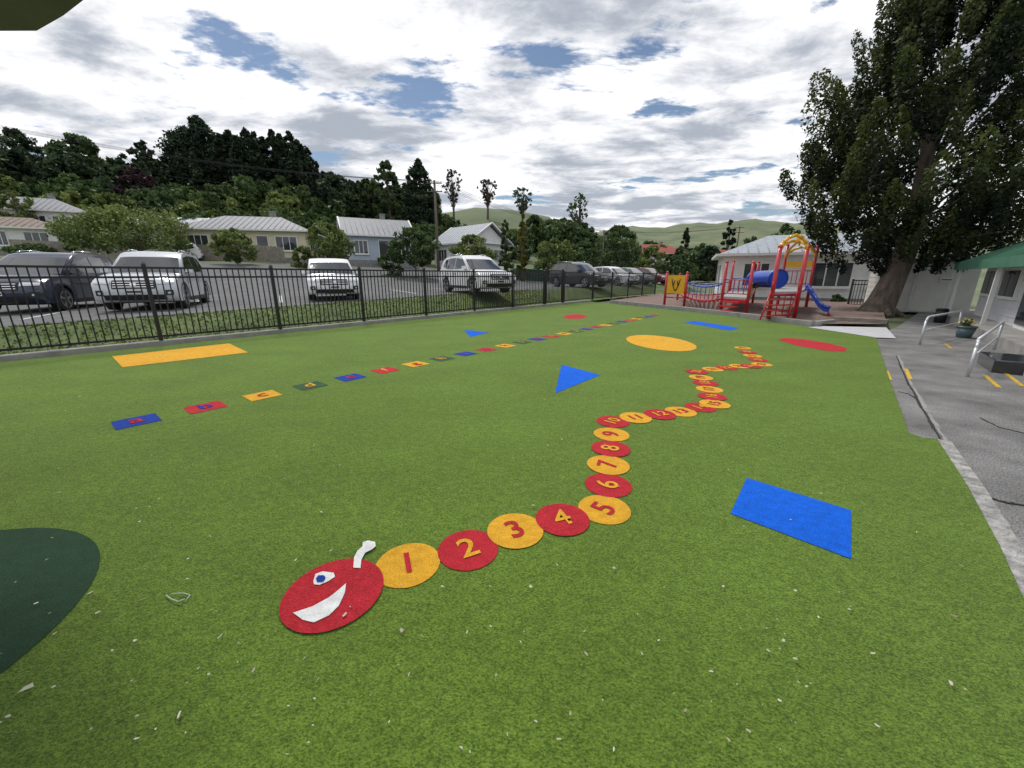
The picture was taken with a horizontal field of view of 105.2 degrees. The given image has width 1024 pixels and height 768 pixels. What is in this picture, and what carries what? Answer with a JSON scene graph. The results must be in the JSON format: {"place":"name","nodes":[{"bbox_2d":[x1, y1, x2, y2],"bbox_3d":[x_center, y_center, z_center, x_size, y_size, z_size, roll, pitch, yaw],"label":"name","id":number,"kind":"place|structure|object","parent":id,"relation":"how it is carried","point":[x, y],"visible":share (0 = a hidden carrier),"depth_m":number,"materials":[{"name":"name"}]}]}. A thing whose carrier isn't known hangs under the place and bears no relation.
{"place":"outdoors","nodes":[
{"label":"outdoors","id":0,"kind":"place"},
{"bbox_2d":[0,208,1023,329],"bbox_3d":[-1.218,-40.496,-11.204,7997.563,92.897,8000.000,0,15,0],"label":"ground","id":1,"kind":"structure","parent":0,"point":[672,236],"depth_m":338.18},
{"bbox_2d":[0,174,39,218],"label":"tree","id":2,"kind":"object","parent":1,"relation":"on","point":[15,203],"visible":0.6,"depth_m":42.08,"materials":[{"name":"green plant"}]},
{"bbox_2d":[0,126,46,160],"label":"gum tree","id":3,"kind":"object","parent":1,"relation":"on","point":[7,137],"visible":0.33,"depth_m":74.04,"materials":[{"name":"green plant"}]},
{"bbox_2d":[0,243,57,253],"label":"bushy hedge","id":4,"kind":"object","parent":1,"relation":"on","point":[10,249],"visible":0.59,"depth_m":35.08,"materials":[{"name":"green plant"}]},
{"bbox_2d":[45,131,110,178],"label":"gum tree","id":5,"kind":"object","parent":1,"relation":"on","point":[89,150],"visible":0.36,"depth_m":73.46,"materials":[{"name":"green plant"}]},
{"bbox_2d":[42,203,193,256],"bbox_3d":[-31.590,-12.502,33.067,9.942,4.506,9.626,0,15,0],"label":"garden tree","id":6,"kind":"object","parent":1,"relation":"on","point":[109,216],"visible":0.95,"depth_m":30.77,"materials":[{"name":"green plant"}]},
{"bbox_2d":[109,165,160,195],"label":"plum tree","id":7,"kind":"object","parent":1,"relation":"on","point":[135,175],"visible":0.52,"depth_m":66.00,"materials":[{"name":"purple plant"}]},
{"bbox_2d":[118,139,169,188],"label":"gum tree","id":8,"kind":"object","parent":1,"relation":"on","point":[147,159],"visible":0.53,"depth_m":76.98,"materials":[{"name":"green plant"}]},
{"bbox_2d":[8,239,285,263],"bbox_3d":[-34.425,-12.394,36.570,28.126,2.334,0.167,2,16,6],"label":"timber fence","id":9,"kind":"object","parent":1,"relation":"on","point":[270,254],"visible":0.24,"depth_m":35.94,"materials":[{"name":"wood"}]},
{"bbox_2d":[0,141,329,194],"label":"forest","id":10,"kind":"object","parent":1,"relation":"on","point":[23,166],"visible":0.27,"depth_m":65.78,"materials":[{"name":"green plant"}]},
{"bbox_2d":[0,171,345,216],"bbox_3d":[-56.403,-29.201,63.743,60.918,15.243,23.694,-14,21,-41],"label":"forest","id":11,"kind":"object","parent":1,"relation":"on","point":[165,197],"visible":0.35,"depth_m":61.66,"materials":[{"name":"green plant"}]},
{"bbox_2d":[153,114,229,185],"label":"pine tree","id":12,"kind":"object","parent":1,"relation":"on","point":[200,133],"visible":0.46,"depth_m":78.70,"materials":[{"name":"green plant"}]},
{"bbox_2d":[103,205,325,240],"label":"forest","id":13,"kind":"object","parent":1,"relation":"on","point":[284,213],"visible":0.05,"depth_m":53.94,"materials":[{"name":"green plant"}]},
{"bbox_2d":[204,133,232,185],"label":"pine tree","id":14,"kind":"object","parent":1,"relation":"on","point":[215,153],"visible":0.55,"depth_m":78.10,"materials":[{"name":"green plant"}]},
{"bbox_2d":[214,129,243,184],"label":"pine tree","id":15,"kind":"object","parent":1,"relation":"on","point":[227,136],"visible":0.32,"depth_m":78.56,"materials":[{"name":"green plant"}]},
{"bbox_2d":[206,227,259,263],"bbox_3d":[-21.814,-10.858,31.270,3.733,3.076,3.420,0,15,0],"label":"garden tree","id":16,"kind":"object","parent":1,"relation":"on","point":[230,237],"visible":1,"depth_m":30.44,"materials":[{"name":"green plant"}]},
{"bbox_2d":[225,134,258,185],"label":"pine tree","id":17,"kind":"object","parent":1,"relation":"on","point":[238,146],"visible":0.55,"depth_m":74.69,"materials":[{"name":"green plant"}]},
{"bbox_2d":[199,258,307,262],"bbox_3d":[-26.346,-12.518,41.152,11.040,1.200,7.040,-3,16,-12],"label":"foundation","id":18,"kind":"object","parent":1,"relation":"on","point":[290,260],"depth_m":38.57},
{"bbox_2d":[176,229,321,257],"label":"walls","id":19,"kind":"structure","parent":18,"relation":"on","point":[271,239],"depth_m":37.72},
{"bbox_2d":[180,216,307,229],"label":"roof","id":20,"kind":"structure","parent":19,"relation":"on","point":[263,223],"depth_m":38.08,"materials":[{"name":"metal"}]},
{"bbox_2d":[186,234,321,252],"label":"windows","id":21,"kind":"structure","parent":19,"relation":"attached to","point":[288,243],"depth_m":37.92,"materials":[{"name":"grey glass"}]},
{"bbox_2d":[239,126,268,182],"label":"pine tree","id":22,"kind":"object","parent":1,"relation":"on","point":[245,137],"visible":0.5,"depth_m":75.89,"materials":[{"name":"green plant"}]},
{"bbox_2d":[260,129,285,179],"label":"pine tree","id":23,"kind":"object","parent":1,"relation":"on","point":[271,139],"visible":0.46,"depth_m":78.75,"materials":[{"name":"green plant"}]},
{"bbox_2d":[274,130,301,184],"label":"pine tree","id":24,"kind":"object","parent":1,"relation":"on","point":[290,138],"visible":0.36,"depth_m":78.44,"materials":[{"name":"green plant"}]},
{"bbox_2d":[0,300,591,361],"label":"concrete fence kerb","id":25,"kind":"structure","parent":1,"relation":"on","point":[55,353],"depth_m":8.86,"materials":[{"name":"concrete"}]},
{"bbox_2d":[0,262,545,351],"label":"black metal fence","id":26,"kind":"object","parent":25,"relation":"on","point":[146,277],"visible":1,"depth_m":9.33,"materials":[{"name":"metal"}]},
{"bbox_2d":[545,268,563,303],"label":"black metal gate","id":27,"kind":"structure","parent":25,"relation":"on","point":[561,273],"depth_m":18.79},
{"bbox_2d":[563,270,593,302],"bbox_3d":[3.532,-5.149,20.570,0.085,1.555,3.100,12,20,38],"label":"black metal fence","id":28,"kind":"object","parent":25,"relation":"on","point":[586,293],"visible":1,"depth_m":20.45,"materials":[{"name":"metal"}]},
{"bbox_2d":[283,138,320,204],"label":"pine tree","id":29,"kind":"object","parent":1,"relation":"on","point":[298,150],"visible":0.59,"depth_m":76.01,"materials":[{"name":"green plant"}]},
{"bbox_2d":[293,145,320,203],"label":"pine tree","id":30,"kind":"object","parent":1,"relation":"on","point":[309,179],"visible":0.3,"depth_m":78.37,"materials":[{"name":"green plant"}]},
{"bbox_2d":[300,222,355,258],"bbox_3d":[-15.499,-11.549,33.432,4.158,4.121,4.920,0,15,0],"label":"garden tree","id":31,"kind":"object","parent":1,"relation":"on","point":[334,233],"visible":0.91,"depth_m":32.37,"materials":[{"name":"green plant"}]},
{"bbox_2d":[0,284,688,354],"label":"grass verge","id":32,"kind":"object","parent":1,"relation":"on","point":[660,288],"depth_m":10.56,"materials":[{"name":"plant"}]},
{"bbox_2d":[0,264,714,326],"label":"car park","id":33,"kind":"structure","parent":1,"relation":"on","point":[15,314],"depth_m":18.30,"materials":[{"name":"asphalt"}]},
{"bbox_2d":[0,250,113,310],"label":"parked suv","id":34,"kind":"object","parent":33,"relation":"on","point":[49,258],"visible":0.66,"depth_m":11.72,"materials":[{"name":"grey paint"}]},
{"bbox_2d":[91,249,210,309],"bbox_3d":[-11.464,-3.441,12.732,2.200,1.788,4.581,-7,17,-25],"label":"parked suv","id":35,"kind":"object","parent":33,"relation":"on","point":[134,258],"visible":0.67,"depth_m":11.72,"materials":[{"name":"silver paint"}]},
{"bbox_2d":[301,258,359,299],"bbox_3d":[-7.274,-4.248,15.725,2.100,1.560,4.179,-8,17,-26],"label":"car","id":36,"kind":"object","parent":33,"relation":"on","point":[325,263],"visible":0.66,"depth_m":14.47,"materials":[{"name":"white paint"}]},
{"bbox_2d":[439,254,515,293],"bbox_3d":[-1.741,-5.243,18.563,2.180,1.748,4.581,-10,18,-33],"label":"parked suv","id":37,"kind":"object","parent":33,"relation":"on","point":[460,262],"visible":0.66,"depth_m":17.86,"materials":[{"name":"white paint"}]},
{"bbox_2d":[549,261,611,287],"bbox_3d":[4.630,-7.548,26.953,2.180,1.707,4.581,-12,19,-36],"label":"parked suv","id":38,"kind":"object","parent":33,"relation":"on","point":[569,266],"visible":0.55,"depth_m":26.32,"materials":[{"name":"grey paint"}]},
{"bbox_2d":[591,266,638,284],"bbox_3d":[8.125,-8.781,31.799,2.100,1.500,4.380,-12,19,-36],"label":"parked car","id":39,"kind":"object","parent":33,"relation":"on","point":[608,269],"visible":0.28,"depth_m":30.99,"materials":[{"name":"white paint"}]},
{"bbox_2d":[358,178,380,218],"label":"poplar tree","id":40,"kind":"object","parent":1,"relation":"on","point":[364,183],"visible":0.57,"depth_m":81.59,"materials":[{"name":"green plant"}]},
{"bbox_2d":[307,171,441,219],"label":"forest","id":41,"kind":"object","parent":1,"relation":"on","point":[342,188],"visible":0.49,"depth_m":78.47,"materials":[{"name":"green plant"}]},
{"bbox_2d":[348,260,412,267],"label":"foundation","id":42,"kind":"object","parent":1,"relation":"on","point":[368,263],"visible":0.21,"depth_m":40.86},
{"bbox_2d":[345,235,411,259],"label":"walls","id":43,"kind":"structure","parent":42,"relation":"on","point":[373,247],"depth_m":40.58,"materials":[{"name":"paint"}]},
{"bbox_2d":[338,217,412,235],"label":"roof","id":44,"kind":"structure","parent":43,"relation":"on","point":[353,225],"depth_m":41.32,"materials":[{"name":"metal"}]},
{"bbox_2d":[368,159,404,219],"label":"poplar tree","id":45,"kind":"object","parent":1,"relation":"on","point":[391,202],"visible":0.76,"depth_m":76.87,"materials":[{"name":"green plant"}]},
{"bbox_2d":[377,248,404,275],"bbox_3d":[-10.457,-10.647,34.408,2.094,2.807,2.599,12,20,38],"label":"bushy hedge","id":46,"kind":"object","parent":1,"relation":"on","point":[384,264],"visible":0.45,"depth_m":34.19,"materials":[{"name":"green plant"}]},
{"bbox_2d":[386,226,441,277],"bbox_3d":[-8.393,-11.388,34.541,4.607,4.566,4.778,0,15,0],"label":"garden tree","id":47,"kind":"object","parent":1,"relation":"on","point":[420,240],"visible":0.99,"depth_m":33.35,"materials":[{"name":"green plant"}]},
{"bbox_2d":[399,158,438,225],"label":"pine tree","id":48,"kind":"object","parent":1,"relation":"on","point":[417,171],"visible":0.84,"depth_m":71.68,"materials":[{"name":"green plant"}]},
{"bbox_2d":[426,180,441,269],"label":"utility pole","id":49,"kind":"object","parent":1,"relation":"on","point":[434,183],"visible":0.96,"depth_m":41.61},
{"bbox_2d":[0,125,736,232],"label":"power lines","id":50,"kind":"object","parent":49,"relation":"attached to","point":[297,172],"visible":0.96,"depth_m":38.21,"materials":[{"name":"metal"}]},
{"bbox_2d":[268,212,627,266],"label":"forest","id":51,"kind":"object","parent":1,"relation":"on","point":[530,244],"visible":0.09,"depth_m":57.93,"materials":[{"name":"green plant"}]},
{"bbox_2d":[442,169,462,218],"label":"sparse tree","id":52,"kind":"object","parent":1,"relation":"on","point":[453,196],"visible":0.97,"depth_m":91.16,"materials":[{"name":"green plant"}]},
{"bbox_2d":[448,234,498,260],"bbox_3d":[-3.406,-10.782,34.166,4.549,4.427,4.714,0,15,0],"label":"garden tree","id":53,"kind":"object","parent":1,"relation":"on","point":[476,241],"visible":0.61,"depth_m":33.45,"materials":[{"name":"green plant"}]},
{"bbox_2d":[477,178,496,219],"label":"sparse tree","id":54,"kind":"object","parent":1,"relation":"on","point":[488,195],"visible":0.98,"depth_m":95.50,"materials":[{"name":"green plant"}]},
{"bbox_2d":[0,302,1023,767],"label":"artificial turf","id":55,"kind":"structure","parent":1,"relation":"on","point":[232,524],"depth_m":1.96,"materials":[{"name":"plastic"}]},
{"bbox_2d":[0,528,99,672],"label":"dark green circle marking","id":56,"kind":"object","parent":55,"relation":"on","point":[55,575],"visible":1,"depth_m":1.84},
{"bbox_2d":[112,343,246,366],"bbox_3d":[-6.067,-0.555,7.190,1.465,0.001,1.772,14,21,41],"label":"yellow rectangle marking","id":57,"kind":"object","parent":55,"relation":"on","point":[171,355],"visible":1,"depth_m":7.12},
{"bbox_2d":[111,314,658,429],"bbox_3d":[0.752,-1.075,9.059,0.330,0.005,14.318,12,20,38],"label":"alphabet tiles marking","id":58,"kind":"object","parent":55,"relation":"on","point":[135,421],"visible":1,"depth_m":5.07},
{"bbox_2d":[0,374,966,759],"bbox_3d":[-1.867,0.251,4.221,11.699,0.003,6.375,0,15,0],"label":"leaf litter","id":59,"kind":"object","parent":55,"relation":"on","point":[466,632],"visible":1,"depth_m":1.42,"materials":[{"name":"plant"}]},
{"bbox_2d":[279,347,772,632],"bbox_3d":[2.070,0.160,4.580,0.982,0.013,8.598,13,20,39],"label":"number caterpillar","id":60,"kind":"object","parent":55,"relation":"on","point":[323,597],"visible":1,"depth_m":2.09},
{"bbox_2d":[555,365,598,392],"bbox_3d":[0.950,-0.088,5.500,0.582,0.001,1.608,3,16,9],"label":"blue triangle marking","id":61,"kind":"object","parent":55,"relation":"on","point":[569,377],"visible":1,"depth_m":5.57,"materials":[{"name":"plastic"}]},
{"bbox_2d":[626,335,696,350],"bbox_3d":[3.175,-0.903,8.447,1.298,0.001,2.099,0,15,0],"label":"yellow oval marking","id":62,"kind":"object","parent":55,"relation":"on","point":[661,343],"visible":1,"depth_m":8.27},
{"bbox_2d":[731,478,850,557],"bbox_3d":[1.692,0.775,2.382,0.614,0.001,0.553,15,21,42],"label":"blue rectangle marking","id":63,"kind":"object","parent":55,"relation":"on","point":[822,524],"visible":1,"depth_m":2.34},
{"bbox_2d":[777,338,845,350],"bbox_3d":[6.280,-0.840,8.220,0.886,0.001,1.675,0,15,0],"label":"red octagon marking","id":64,"kind":"object","parent":55,"relation":"on","point":[815,344],"visible":1,"depth_m":8.15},
{"bbox_2d":[408,193,628,255],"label":"forest","id":65,"kind":"object","parent":1,"relation":"on","point":[542,230],"visible":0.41,"depth_m":72.16,"materials":[{"name":"green plant"}]},
{"bbox_2d":[512,187,531,220],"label":"sparse tree","id":66,"kind":"object","parent":1,"relation":"on","point":[522,207],"visible":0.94,"depth_m":91.33,"materials":[{"name":"green plant"}]},
{"bbox_2d":[516,213,528,280],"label":"golden conifer","id":67,"kind":"object","parent":1,"relation":"on","point":[521,232],"visible":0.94,"depth_m":40.53,"materials":[{"name":"green plant"}]},
{"bbox_2d":[531,238,578,271],"bbox_3d":[4.365,-12.546,40.341,4.828,4.774,4.825,0,15,0],"label":"garden tree","id":68,"kind":"object","parent":1,"relation":"on","point":[555,245],"visible":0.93,"depth_m":38.84,"materials":[{"name":"green plant"}]},
{"bbox_2d":[566,192,587,226],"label":"sparse tree","id":69,"kind":"object","parent":1,"relation":"on","point":[575,216],"visible":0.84,"depth_m":87.39,"materials":[{"name":"green plant"}]},
{"bbox_2d":[561,240,601,266],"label":"garden tree","id":70,"kind":"object","parent":1,"relation":"on","point":[589,252],"visible":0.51,"depth_m":41.17,"materials":[{"name":"green plant"}]},
{"bbox_2d":[586,224,645,267],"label":"garden tree","id":71,"kind":"object","parent":1,"relation":"on","point":[631,246],"visible":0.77,"depth_m":51.86,"materials":[{"name":"green plant"}]},
{"bbox_2d":[633,244,668,271],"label":"garden tree","id":72,"kind":"object","parent":1,"relation":"on","point":[645,261],"visible":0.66,"depth_m":47.21,"materials":[{"name":"green plant"}]},
{"bbox_2d":[586,226,721,280],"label":"forest","id":73,"kind":"object","parent":1,"relation":"on","point":[690,255],"visible":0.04,"depth_m":68.87,"materials":[{"name":"green plant"}]},
{"bbox_2d":[658,254,700,282],"bbox_3d":[16.195,-11.108,38.381,3.936,3.177,4.466,0,15,0],"label":"garden tree","id":74,"kind":"object","parent":1,"relation":"on","point":[674,262],"visible":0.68,"depth_m":37.64,"materials":[{"name":"green plant"}]},
{"bbox_2d":[694,245,720,281],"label":"garden tree","id":75,"kind":"object","parent":1,"relation":"on","point":[707,254],"visible":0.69,"depth_m":52.23,"materials":[{"name":"green plant"}]},
{"bbox_2d":[617,294,885,323],"bbox_3d":[10.595,-4.081,19.664,11.695,0.001,16.146,12,19,37],"label":"bark play surface","id":76,"kind":"object","parent":1,"relation":"on","point":[812,311],"visible":0.5,"depth_m":16.69,"materials":[{"name":"wood"}]},
{"bbox_2d":[592,271,656,299],"bbox_3d":[7.379,-6.327,24.830,0.085,1.555,8.790,13,20,40],"label":"black metal fence","id":77,"kind":"object","parent":76,"relation":"on","point":[601,285],"visible":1,"depth_m":24.59,"materials":[{"name":"metal"}]},
{"bbox_2d":[663,233,830,319],"bbox_3d":[9.893,-4.684,16.698,5.837,2.768,10.454,0,15,0],"label":"playground climbing frame","id":78,"kind":"object","parent":76,"relation":"on","point":[776,278],"visible":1,"depth_m":14.91,"materials":[{"name":"metal"}]},
{"bbox_2d":[610,300,887,326],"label":"playground kerb","id":79,"kind":"structure","parent":76,"relation":"on","point":[882,322],"depth_m":12.32,"materials":[{"name":"concrete"}]},
{"bbox_2d":[712,232,943,300],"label":"school classroom block","id":80,"kind":"structure","parent":1,"relation":"on","point":[828,282],"depth_m":21.94,"materials":[{"name":"white wood"}]},
{"bbox_2d":[715,261,871,287],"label":"windows","id":81,"kind":"structure","parent":80,"relation":"in","point":[830,277],"depth_m":21.31,"materials":[{"name":"white glass"}]},
{"bbox_2d":[778,0,1023,317],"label":"evergreen tree","id":82,"kind":"object","parent":1,"relation":"on","point":[863,178],"visible":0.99,"depth_m":12.64,"materials":[{"name":"green plant"}]},
{"bbox_2d":[946,312,1023,354],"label":"veranda floor","id":83,"kind":"structure","parent":1,"relation":"on","point":[1011,339],"depth_m":8.73,"materials":[{"name":"concrete"}]},
{"bbox_2d":[948,268,1002,324],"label":"veranda posts","id":84,"kind":"object","parent":83,"relation":"on","point":[991,295],"visible":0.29,"depth_m":9.82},
{"bbox_2d":[974,267,1023,324],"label":"walls","id":85,"kind":"structure","parent":1,"relation":"on","point":[1012,305],"depth_m":10.59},
{"bbox_2d":[980,267,1023,300],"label":"window frames","id":86,"kind":"structure","parent":85,"relation":"attached to","point":[1018,286],"depth_m":9.88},
{"bbox_2d":[980,271,1020,296],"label":"windows","id":87,"kind":"structure","parent":86,"relation":"attached to","point":[1008,283],"depth_m":10.44,"materials":[{"name":"grey glass"}]},
{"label":"foundation","id":88,"kind":"object","parent":1,"relation":"on","visible":0},
{"bbox_2d":[0,209,82,230],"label":"walls","id":89,"kind":"structure","parent":88,"relation":"on","point":[11,211],"depth_m":44.49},
{"bbox_2d":[0,197,84,211],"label":"roof","id":90,"kind":"structure","parent":89,"relation":"on","point":[57,204],"depth_m":45.28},
{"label":"foundation","id":91,"kind":"object","parent":1,"relation":"on","visible":0},
{"bbox_2d":[435,243,507,266],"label":"walls","id":92,"kind":"structure","parent":91,"relation":"on","point":[492,246],"depth_m":44.85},
{"bbox_2d":[434,223,510,244],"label":"roof","id":93,"kind":"structure","parent":92,"relation":"on","point":[453,234],"depth_m":44.86,"materials":[{"name":"metal"}]},
{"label":"foundation","id":94,"kind":"object","parent":1,"relation":"on","visible":0},
{"bbox_2d":[0,228,58,248],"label":"walls","id":95,"kind":"structure","parent":94,"relation":"on","point":[17,234],"depth_m":38.51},
{"bbox_2d":[0,230,49,245],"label":"windows","id":96,"kind":"structure","parent":95,"relation":"attached to","point":[31,236],"depth_m":38.78,"materials":[{"name":"grey glass"}]},
{"bbox_2d":[0,217,49,227],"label":"roof","id":97,"kind":"structure","parent":95,"relation":"on","point":[39,222],"depth_m":39.24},
{"bbox_2d":[0,0,1023,231],"label":"sky","id":98,"kind":"structure","parent":0,"point":[661,113],"materials":[{"name":"white"}]},
{"bbox_2d":[869,309,1023,544],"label":"asphalt path","id":99,"kind":"structure","parent":0,"point":[959,404],"depth_m":4.49,"materials":[{"name":"asphalt"}]},
{"bbox_2d":[810,326,895,337],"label":"concrete ramp","id":100,"kind":"structure","parent":99,"relation":"on","point":[881,332],"depth_m":10.20,"materials":[{"name":"concrete"}]},
{"bbox_2d":[864,258,981,312],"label":"garden shed","id":101,"kind":"structure","parent":99,"relation":"on","point":[926,291],"depth_m":15.09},
{"bbox_2d":[909,269,953,311],"bbox_3d":[16.182,-3.623,15.156,0.950,1.600,0.050,7,17,25],"label":"door","id":102,"kind":"structure","parent":101,"relation":"in","point":[929,294],"depth_m":15.15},
{"bbox_2d":[896,356,1023,549],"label":"path joint","id":103,"kind":"object","parent":99,"relation":"on","point":[934,424],"visible":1,"depth_m":4.05,"materials":[{"name":"concrete"}]},
{"bbox_2d":[955,318,978,337],"bbox_3d":[10.566,-1.308,9.113,0.369,0.460,0.369,0,15,0],"label":"flower planter","id":104,"kind":"object","parent":99,"relation":"on","point":[965,329],"visible":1,"depth_m":9.05,"materials":[{"name":"ceramic"}]},
{"bbox_2d":[937,439,1023,597],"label":"path edging","id":105,"kind":"object","parent":99,"relation":"on","point":[1010,545],"visible":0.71,"depth_m":2.33,"materials":[{"name":"concrete"}]},
{"bbox_2d":[965,321,1004,376],"bbox_3d":[7.625,-0.612,6.298,2.732,0.620,0.057,-11,19,-34],"label":"handrail","id":106,"kind":"object","parent":99,"relation":"on","point":[976,347],"visible":1,"depth_m":5.83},
{"bbox_2d":[977,352,1023,374],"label":"doorstep","id":107,"kind":"object","parent":99,"relation":"on","point":[1003,363],"visible":0.89,"depth_m":5.86,"materials":[{"name":"grey paint"}]},
{"bbox_2d":[961,241,1023,261],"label":"roof ribs","id":108,"kind":"object","parent":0,"point":[1015,249],"visible":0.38,"depth_m":10.80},
{"bbox_3d":[-3.800,0.379,-0.995,4.400,2.800,3.840,0,15,0],"label":"wall","id":109,"kind":"object","parent":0,"visible":0},
{"bbox_2d":[0,0,82,30],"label":"eave","id":110,"kind":"object","parent":109,"relation":"on","point":[25,15],"visible":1,"depth_m":2.01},
{"bbox_3d":[12.605,-2.686,5.678,13.836,1.450,14.954,0,15,0],"label":"soffit","id":111,"kind":"object","parent":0,"visible":0},
{"bbox_2d":[954,254,1023,269],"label":"fascia","id":112,"kind":"structure","parent":111,"relation":"attached to","point":[1009,261],"depth_m":9.61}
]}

